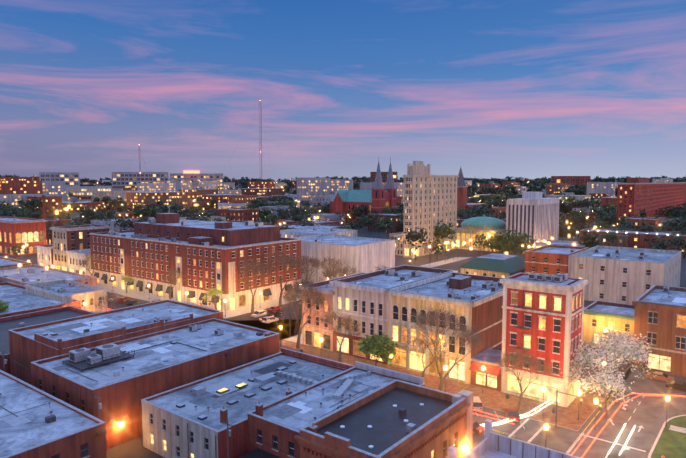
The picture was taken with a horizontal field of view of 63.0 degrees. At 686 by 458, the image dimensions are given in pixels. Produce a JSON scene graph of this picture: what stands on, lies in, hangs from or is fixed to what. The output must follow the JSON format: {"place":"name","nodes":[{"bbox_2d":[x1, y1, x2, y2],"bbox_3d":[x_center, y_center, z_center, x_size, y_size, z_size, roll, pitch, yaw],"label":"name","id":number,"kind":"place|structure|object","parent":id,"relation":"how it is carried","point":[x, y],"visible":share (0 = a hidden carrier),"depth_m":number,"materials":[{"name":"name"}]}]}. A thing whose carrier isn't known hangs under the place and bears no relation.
{"place":"outdoors","nodes":[
{"label":"outdoors","id":0,"kind":"place"},
{"bbox_2d":[64,186,111,195],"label":"building","id":1,"kind":"structure","parent":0,"point":[81,190],"depth_m":707.25,"materials":[{"name":"white concrete"}]},
{"bbox_2d":[141,348,353,457],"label":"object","id":2,"kind":"object","parent":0,"point":[337,364],"visible":0.9,"depth_m":96.77,"materials":[{"name":"grey concrete"}]},
{"bbox_2d":[0,182,685,457],"bbox_3d":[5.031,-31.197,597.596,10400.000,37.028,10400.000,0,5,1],"label":"terrain","id":3,"kind":"structure","parent":0,"point":[133,448],"depth_m":257.95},
{"bbox_2d":[0,216,46,255],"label":"building","id":4,"kind":"structure","parent":3,"relation":"on","point":[22,232],"depth_m":290.38,"materials":[{"name":"brick"}]},
{"bbox_2d":[0,282,80,317],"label":"white roof","id":5,"kind":"structure","parent":3,"relation":"on","point":[9,288],"depth_m":157.28,"materials":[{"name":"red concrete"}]},
{"bbox_2d":[1,290,61,309],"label":"roof patches","id":6,"kind":"object","parent":5,"relation":"on","point":[30,305],"visible":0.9,"depth_m":158.54,"materials":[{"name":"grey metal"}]},
{"bbox_2d":[0,306,93,374],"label":"building","id":7,"kind":"structure","parent":3,"relation":"on","point":[29,319],"depth_m":138.59,"materials":[{"name":"paint"}]},
{"bbox_2d":[0,264,96,285],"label":"building","id":8,"kind":"structure","parent":3,"relation":"on","point":[13,271],"depth_m":200.46,"materials":[{"name":"stone"}]},
{"bbox_2d":[1,267,80,281],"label":"roof patches","id":9,"kind":"object","parent":8,"relation":"on","point":[51,277],"visible":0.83,"depth_m":197.31,"materials":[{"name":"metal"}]},
{"bbox_2d":[0,351,101,418],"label":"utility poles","id":10,"kind":"object","parent":3,"relation":"on","point":[97,396],"visible":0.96,"depth_m":79.58,"materials":[{"name":"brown wood"}]},
{"bbox_2d":[0,370,105,457],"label":"corner brick block","id":11,"kind":"structure","parent":3,"relation":"on","point":[70,431],"depth_m":70.09,"materials":[{"name":"grey"}]},
{"bbox_2d":[0,393,55,426],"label":"clutter","id":12,"kind":"object","parent":11,"relation":"on","point":[14,419],"visible":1,"depth_m":72.31,"materials":[{"name":"grey metal"}]},
{"bbox_2d":[44,218,70,229],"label":"town block","id":13,"kind":"structure","parent":3,"relation":"on","point":[54,222],"depth_m":369.00,"materials":[{"name":"red brick"}]},
{"bbox_2d":[39,172,79,185],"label":"building","id":14,"kind":"structure","parent":3,"relation":"on","point":[69,179],"depth_m":729.02,"materials":[{"name":"grey concrete"}]},
{"bbox_2d":[24,279,107,312],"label":"building","id":15,"kind":"structure","parent":3,"relation":"on","point":[88,295],"depth_m":164.63,"materials":[{"name":"grey concrete"}]},
{"bbox_2d":[50,224,110,270],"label":"tan block","id":16,"kind":"structure","parent":3,"relation":"on","point":[68,238],"depth_m":227.10,"materials":[{"name":"concrete"}]},
{"bbox_2d":[78,255,101,275],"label":"bare tree","id":17,"kind":"object","parent":3,"relation":"on","point":[83,262],"visible":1,"depth_m":206.37,"materials":[{"name":"brown plant"}]},
{"bbox_2d":[93,291,125,310],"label":"bare tree","id":18,"kind":"object","parent":3,"relation":"on","point":[113,298],"visible":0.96,"depth_m":145.01,"materials":[{"name":"brown plant"}]},
{"bbox_2d":[91,218,138,231],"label":"town block","id":19,"kind":"structure","parent":3,"relation":"on","point":[113,225],"depth_m":369.14,"materials":[{"name":"grey concrete"}]},
{"bbox_2d":[8,299,222,384],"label":"building","id":20,"kind":"structure","parent":3,"relation":"on","point":[25,348],"depth_m":107.53,"materials":[{"name":"grey concrete"}]},
{"bbox_2d":[34,314,192,349],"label":"parapet","id":21,"kind":"structure","parent":20,"relation":"on","point":[59,344],"depth_m":98.73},
{"bbox_2d":[41,307,203,337],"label":"roof patches","id":22,"kind":"object","parent":20,"relation":"on","point":[100,324],"visible":0.88,"depth_m":113.55,"materials":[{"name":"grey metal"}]},
{"bbox_2d":[116,211,155,221],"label":"town block","id":23,"kind":"structure","parent":3,"relation":"on","point":[126,214],"depth_m":480.64,"materials":[{"name":"red brick"}]},
{"bbox_2d":[112,172,168,185],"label":"hospital block","id":24,"kind":"structure","parent":3,"relation":"on","point":[122,178],"depth_m":932.80,"materials":[{"name":"white concrete"}]},
{"bbox_2d":[30,318,279,449],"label":"brick warehouse","id":25,"kind":"structure","parent":3,"relation":"on","point":[122,398],"depth_m":90.27,"materials":[{"name":"brown brick"}]},
{"bbox_2d":[51,323,233,384],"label":"roof patches","id":26,"kind":"object","parent":25,"relation":"on","point":[105,377],"visible":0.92,"depth_m":94.85,"materials":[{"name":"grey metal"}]},
{"bbox_2d":[160,267,188,299],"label":"bare tree","id":27,"kind":"object","parent":3,"relation":"on","point":[172,271],"visible":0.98,"depth_m":174.93,"materials":[{"name":"brown plant"}]},
{"bbox_2d":[89,213,301,310],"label":"brick block","id":28,"kind":"structure","parent":3,"relation":"on","point":[150,256],"depth_m":182.40,"materials":[{"name":"brick"}]},
{"bbox_2d":[170,171,222,188],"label":"building","id":29,"kind":"structure","parent":3,"relation":"on","point":[192,176],"depth_m":1104.75,"materials":[{"name":"grey"}]},
{"bbox_2d":[192,201,212,209],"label":"town block","id":30,"kind":"structure","parent":3,"relation":"on","point":[206,205],"depth_m":654.18,"materials":[{"name":"red brick"}]},
{"bbox_2d":[200,287,223,309],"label":"young tree","id":31,"kind":"object","parent":3,"relation":"on","point":[211,293],"visible":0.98,"depth_m":161.52,"materials":[{"name":"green plant"}]},
{"bbox_2d":[218,203,249,208],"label":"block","id":32,"kind":"object","parent":3,"relation":"on","point":[228,205],"visible":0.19,"depth_m":606.93,"materials":[{"name":"white concrete"}]},
{"bbox_2d":[216,208,258,221],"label":"town block","id":33,"kind":"structure","parent":3,"relation":"on","point":[241,214],"depth_m":460.16,"materials":[{"name":"red brick"}]},
{"bbox_2d":[227,195,256,202],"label":"town block","id":34,"kind":"structure","parent":3,"relation":"on","point":[239,198],"depth_m":620.80,"materials":[{"name":"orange brick"}]},
{"bbox_2d":[141,352,346,457],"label":"building","id":35,"kind":"structure","parent":3,"relation":"on","point":[164,424],"depth_m":79.94,"materials":[{"name":"beige paint"}]},
{"bbox_2d":[170,360,320,419],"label":"roof patches","id":36,"kind":"object","parent":35,"relation":"on","point":[222,399],"visible":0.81,"depth_m":83.42,"materials":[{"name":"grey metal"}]},
{"bbox_2d":[238,256,273,313],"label":"bare tree","id":37,"kind":"object","parent":3,"relation":"on","point":[254,264],"visible":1,"depth_m":163.45,"materials":[{"name":"brown plant"}]},
{"bbox_2d":[222,419,297,457],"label":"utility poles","id":38,"kind":"object","parent":3,"relation":"on","point":[228,432],"visible":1,"depth_m":68.22,"materials":[{"name":"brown wood"}]},
{"bbox_2d":[259,205,294,222],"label":"town block","id":39,"kind":"structure","parent":3,"relation":"on","point":[277,207],"depth_m":488.81,"materials":[{"name":"grey concrete"}]},
{"bbox_2d":[259,250,306,306],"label":"bare tree","id":40,"kind":"object","parent":3,"relation":"on","point":[288,259],"visible":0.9,"depth_m":168.83,"materials":[{"name":"brown plant"}]},
{"bbox_2d":[281,278,313,333],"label":"bare tree","id":41,"kind":"object","parent":3,"relation":"on","point":[297,283],"visible":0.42,"depth_m":140.78,"materials":[{"name":"brown plant"}]},
{"bbox_2d":[282,279,328,348],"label":"bare tree","id":42,"kind":"object","parent":3,"relation":"on","point":[317,297],"visible":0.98,"depth_m":126.45,"materials":[{"name":"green plant"}]},
{"bbox_2d":[284,256,329,280],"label":"bare tree","id":43,"kind":"object","parent":3,"relation":"on","point":[312,261],"visible":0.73,"depth_m":175.71,"materials":[{"name":"brown plant"}]},
{"bbox_2d":[274,218,343,224],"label":"building","id":44,"kind":"structure","parent":3,"relation":"on","point":[316,221],"depth_m":414.21,"materials":[{"name":"brown brick"}]},
{"bbox_2d":[273,223,349,228],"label":"building","id":45,"kind":"structure","parent":3,"relation":"on","point":[322,226],"depth_m":360.96,"materials":[{"name":"grey concrete"}]},
{"bbox_2d":[19,204,613,268],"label":"distant lamps","id":46,"kind":"object","parent":3,"relation":"on","point":[429,246],"visible":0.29,"depth_m":266.34,"materials":[{"name":"metal"}]},
{"bbox_2d":[280,227,356,237],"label":"roof","id":47,"kind":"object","parent":3,"relation":"on","point":[296,232],"visible":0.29,"depth_m":298.47,"materials":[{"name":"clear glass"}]},
{"bbox_2d":[309,196,332,207],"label":"town block","id":48,"kind":"structure","parent":3,"relation":"on","point":[315,199],"depth_m":594.43,"materials":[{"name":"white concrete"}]},
{"bbox_2d":[305,213,344,223],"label":"town block","id":49,"kind":"structure","parent":3,"relation":"on","point":[328,216],"depth_m":456.03,"materials":[{"name":"grey concrete"}]},
{"bbox_2d":[239,361,423,457],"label":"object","id":50,"kind":"object","parent":3,"relation":"on","point":[257,453],"visible":0.82,"depth_m":86.59,"materials":[{"name":"grey concrete"}]},
{"bbox_2d":[247,367,424,457],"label":"building","id":51,"kind":"structure","parent":3,"relation":"on","point":[263,427],"depth_m":76.37,"materials":[{"name":"brick"}]},
{"bbox_2d":[267,378,386,425],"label":"roof patches","id":52,"kind":"object","parent":51,"relation":"on","point":[282,414],"visible":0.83,"depth_m":77.00,"materials":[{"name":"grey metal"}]},
{"bbox_2d":[317,261,360,280],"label":"bare tree","id":53,"kind":"object","parent":3,"relation":"on","point":[330,271],"visible":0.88,"depth_m":156.51,"materials":[{"name":"brown plant"}]},
{"bbox_2d":[319,311,363,361],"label":"tree","id":54,"kind":"object","parent":3,"relation":"on","point":[345,325],"visible":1,"depth_m":118.06,"materials":[{"name":"brown plant"}]},
{"bbox_2d":[0,175,683,214],"bbox_3d":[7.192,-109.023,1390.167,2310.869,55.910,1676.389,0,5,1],"label":"buildings","id":55,"kind":"structure","parent":3,"relation":"on","point":[13,190],"depth_m":674.92,"materials":[{"name":"white brick"}]},
{"bbox_2d":[0,174,685,259],"bbox_3d":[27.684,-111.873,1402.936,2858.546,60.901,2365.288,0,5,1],"label":"trees","id":56,"kind":"object","parent":3,"relation":"on","point":[587,238],"visible":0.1,"depth_m":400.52,"materials":[{"name":"green plant"}]},
{"bbox_2d":[291,234,394,282],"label":"white fly tower","id":57,"kind":"structure","parent":3,"relation":"on","point":[364,254],"depth_m":209.51,"materials":[{"name":"grey concrete"}]},
{"bbox_2d":[330,157,396,224],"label":"church","id":58,"kind":"structure","parent":3,"relation":"on","point":[378,197],"depth_m":471.28,"materials":[{"name":"brick"}]},
{"bbox_2d":[84,251,668,457],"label":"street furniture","id":59,"kind":"object","parent":3,"relation":"on","point":[553,413],"visible":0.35,"depth_m":91.18,"materials":[{"name":"metal"}]},
{"bbox_2d":[6,249,668,451],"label":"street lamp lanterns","id":60,"kind":"object","parent":59,"relation":"attached to","point":[464,448],"visible":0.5,"depth_m":89.40,"materials":[{"name":"glass"}]},
{"bbox_2d":[357,332,398,365],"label":"green street tree","id":61,"kind":"object","parent":3,"relation":"on","point":[381,347],"visible":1,"depth_m":109.18,"materials":[{"name":"green plant"}]},
{"bbox_2d":[370,172,396,181],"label":"building","id":62,"kind":"structure","parent":3,"relation":"on","point":[384,175],"depth_m":991.09,"materials":[{"name":"red brick"}]},
{"bbox_2d":[368,213,403,232],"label":"town block","id":63,"kind":"structure","parent":3,"relation":"on","point":[395,229],"depth_m":408.22,"materials":[{"name":"brick"}]},
{"bbox_2d":[97,257,685,457],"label":"street","id":64,"kind":"structure","parent":3,"relation":"on","point":[636,429],"depth_m":92.79,"materials":[{"name":"grey asphalt"}]},
{"bbox_2d":[0,256,31,267],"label":"white roof","id":65,"kind":"structure","parent":64,"relation":"on","point":[7,262],"depth_m":226.22,"materials":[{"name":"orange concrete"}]},
{"bbox_2d":[35,244,53,267],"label":"white shop","id":66,"kind":"structure","parent":64,"relation":"on","point":[44,255],"depth_m":235.54,"materials":[{"name":"paint"}]},
{"bbox_2d":[66,249,90,275],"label":"white shop","id":67,"kind":"structure","parent":64,"relation":"on","point":[75,257],"depth_m":219.07,"materials":[{"name":"paint"}]},
{"bbox_2d":[299,272,364,350],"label":"pink building","id":68,"kind":"structure","parent":64,"relation":"on","point":[315,329],"depth_m":128.79,"materials":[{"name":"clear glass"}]},
{"bbox_2d":[299,379,465,457],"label":"building","id":69,"kind":"structure","parent":64,"relation":"on","point":[390,419],"depth_m":67.35,"materials":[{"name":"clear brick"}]},
{"bbox_2d":[294,390,472,457],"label":"brick parapet","id":70,"kind":"structure","parent":69,"relation":"attached to","point":[466,409],"depth_m":62.78,"materials":[{"name":"red brick"}]},
{"bbox_2d":[329,265,457,364],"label":"ivory building","id":71,"kind":"structure","parent":64,"relation":"on","point":[366,306],"depth_m":122.61,"materials":[{"name":"paint"}]},
{"bbox_2d":[345,273,415,285],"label":"roof patches","id":72,"kind":"object","parent":71,"relation":"on","point":[397,275],"visible":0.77,"depth_m":131.58,"materials":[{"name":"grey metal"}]},
{"bbox_2d":[384,272,502,383],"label":"building","id":73,"kind":"structure","parent":64,"relation":"on","point":[485,315],"depth_m":111.81,"materials":[{"name":"concrete"}]},
{"bbox_2d":[417,279,491,299],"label":"roof patches","id":74,"kind":"object","parent":73,"relation":"on","point":[470,293],"visible":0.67,"depth_m":117.96,"materials":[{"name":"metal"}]},
{"bbox_2d":[473,396,482,410],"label":"silver parked car","id":75,"kind":"object","parent":64,"relation":"on","point":[477,404],"visible":0.52,"depth_m":93.09,"materials":[{"name":"grey metal"}]},
{"bbox_2d":[473,421,483,434],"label":"moving car","id":76,"kind":"object","parent":64,"relation":"on","point":[477,427],"visible":0.48,"depth_m":85.27,"materials":[{"name":"red metal"}]},
{"bbox_2d":[469,348,501,391],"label":"small shop building","id":77,"kind":"structure","parent":64,"relation":"on","point":[489,377],"depth_m":104.16,"materials":[{"name":"red brick"}]},
{"bbox_2d":[502,407,520,421],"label":"parked red car","id":78,"kind":"object","parent":64,"relation":"on","point":[511,413],"visible":0.94,"depth_m":89.93,"materials":[{"name":"red metal"}]},
{"bbox_2d":[499,272,587,407],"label":"red corner building","id":79,"kind":"structure","parent":64,"relation":"on","point":[543,337],"depth_m":97.16,"materials":[{"name":"brick"}]},
{"bbox_2d":[587,325,655,376],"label":"blossom tree","id":80,"kind":"object","parent":64,"relation":"on","point":[621,335],"visible":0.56,"depth_m":107.89,"materials":[{"name":"white plant"}]},
{"bbox_2d":[646,371,673,382],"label":"car","id":81,"kind":"object","parent":64,"relation":"on","point":[660,376],"visible":0.9,"depth_m":107.73,"materials":[{"name":"brown metal"}]},
{"bbox_2d":[666,381,685,390],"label":"car","id":82,"kind":"object","parent":64,"relation":"on","point":[679,385],"visible":1,"depth_m":102.94,"materials":[{"name":"black"}]},
{"bbox_2d":[389,232,402,255],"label":"building","id":83,"kind":"structure","parent":3,"relation":"on","point":[399,250],"depth_m":288.93,"materials":[{"name":"beige concrete"}]},
{"bbox_2d":[402,334,450,377],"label":"bare tree","id":84,"kind":"object","parent":3,"relation":"on","point":[422,345],"visible":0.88,"depth_m":105.02,"materials":[{"name":"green plant"}]},
{"bbox_2d":[398,303,486,390],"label":"bare tree","id":85,"kind":"object","parent":3,"relation":"on","point":[469,339],"visible":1,"depth_m":92.79,"materials":[{"name":"brown plant"}]},
{"bbox_2d":[457,167,486,210],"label":"church steeple","id":86,"kind":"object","parent":3,"relation":"on","point":[462,195],"depth_m":502.62,"materials":[{"name":"brick"}]},
{"bbox_2d":[456,215,505,251],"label":"domed building","id":87,"kind":"structure","parent":3,"relation":"on","point":[471,229],"depth_m":312.61,"materials":[{"name":"teal metal"}]},
{"bbox_2d":[458,253,524,277],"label":"green-roofed building","id":88,"kind":"structure","parent":3,"relation":"on","point":[498,265],"depth_m":193.72,"materials":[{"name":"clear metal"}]},
{"bbox_2d":[477,206,506,217],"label":"town block","id":89,"kind":"structure","parent":3,"relation":"on","point":[498,210],"depth_m":478.12,"materials":[{"name":"orange brick"}]},
{"bbox_2d":[448,419,579,457],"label":"parapet panel","id":90,"kind":"structure","parent":3,"relation":"on","point":[493,445],"depth_m":52.93,"materials":[{"name":"grey concrete"}]},
{"bbox_2d":[493,347,555,410],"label":"bare tree","id":91,"kind":"object","parent":3,"relation":"on","point":[512,359],"visible":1,"depth_m":93.18,"materials":[{"name":"brown plant"}]},
{"bbox_2d":[506,192,559,252],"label":"office building","id":92,"kind":"structure","parent":3,"relation":"on","point":[535,214],"depth_m":300.09,"materials":[{"name":"white concrete"}]},
{"bbox_2d":[524,245,588,275],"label":"brick building","id":93,"kind":"structure","parent":3,"relation":"on","point":[549,259],"depth_m":188.61,"materials":[{"name":"red brick"}]},
{"bbox_2d":[534,240,584,248],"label":"building","id":94,"kind":"structure","parent":3,"relation":"on","point":[553,242],"depth_m":271.70,"materials":[{"name":"white concrete"}]},
{"bbox_2d":[551,176,590,186],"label":"brick apartment block","id":95,"kind":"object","parent":3,"relation":"on","point":[578,180],"visible":0.35,"depth_m":1197.44,"materials":[{"name":"red brick"}]},
{"bbox_2d":[566,212,595,224],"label":"town block","id":96,"kind":"structure","parent":3,"relation":"on","point":[591,215],"depth_m":480.90,"materials":[{"name":"red brick"}]},
{"bbox_2d":[555,339,626,402],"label":"blossom tree","id":97,"kind":"object","parent":3,"relation":"on","point":[581,361],"visible":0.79,"depth_m":95.33,"materials":[{"name":"white plant"}]},
{"bbox_2d":[583,231,628,246],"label":"town block","id":98,"kind":"structure","parent":3,"relation":"on","point":[621,241],"depth_m":311.67,"materials":[{"name":"brown brick"}]},
{"bbox_2d":[575,370,638,419],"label":"blossom tree","id":99,"kind":"object","parent":3,"relation":"on","point":[609,384],"visible":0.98,"depth_m":90.14,"materials":[{"name":"white plant"}]},
{"bbox_2d":[582,300,634,349],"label":"building","id":100,"kind":"structure","parent":3,"relation":"on","point":[597,315],"depth_m":130.84,"materials":[{"name":"yellow paint"}]},
{"bbox_2d":[585,336,662,392],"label":"blossom tree","id":101,"kind":"object","parent":3,"relation":"on","point":[625,351],"visible":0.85,"depth_m":99.99,"materials":[{"name":"white plant"}]},
{"bbox_2d":[568,245,681,304],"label":"beige block","id":102,"kind":"structure","parent":3,"relation":"on","point":[608,276],"depth_m":177.51,"materials":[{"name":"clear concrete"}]},
{"bbox_2d":[579,227,685,253],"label":"long low building","id":103,"kind":"structure","parent":3,"relation":"on","point":[637,239],"depth_m":310.80,"materials":[{"name":"brown brick"}]},
{"bbox_2d":[625,217,660,229],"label":"town block","id":104,"kind":"structure","parent":3,"relation":"on","point":[639,221],"depth_m":370.78,"materials":[{"name":"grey brick"}]},
{"bbox_2d":[616,182,685,228],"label":"brick building","id":105,"kind":"structure","parent":3,"relation":"on","point":[633,199],"depth_m":450.56,"materials":[{"name":"brick"}]},
{"bbox_2d":[628,178,648,182],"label":"brick hotel penthouse","id":106,"kind":"object","parent":105,"relation":"on","point":[638,180],"visible":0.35,"depth_m":431.56,"materials":[{"name":"red brick"}]},
{"bbox_2d":[632,285,685,376],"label":"brick building","id":107,"kind":"structure","parent":3,"relation":"on","point":[660,324],"depth_m":112.48,"materials":[{"name":"brick"}]},
{"bbox_2d":[0,0,685,181],"label":"sky","id":108,"kind":"structure","parent":0,"point":[530,89],"materials":[{"name":"blue"}]},
{"bbox_2d":[403,161,458,257],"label":"hotel tower","id":109,"kind":"structure","parent":0,"point":[430,202],"depth_m":288.76,"materials":[{"name":"beige concrete"}]},
{"bbox_2d":[389,275,502,383],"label":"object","id":110,"kind":"object","parent":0,"point":[460,282],"visible":0.75,"depth_m":113.50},
{"bbox_2d":[502,273,584,379],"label":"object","id":111,"kind":"object","parent":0,"point":[560,278],"visible":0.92,"depth_m":97.94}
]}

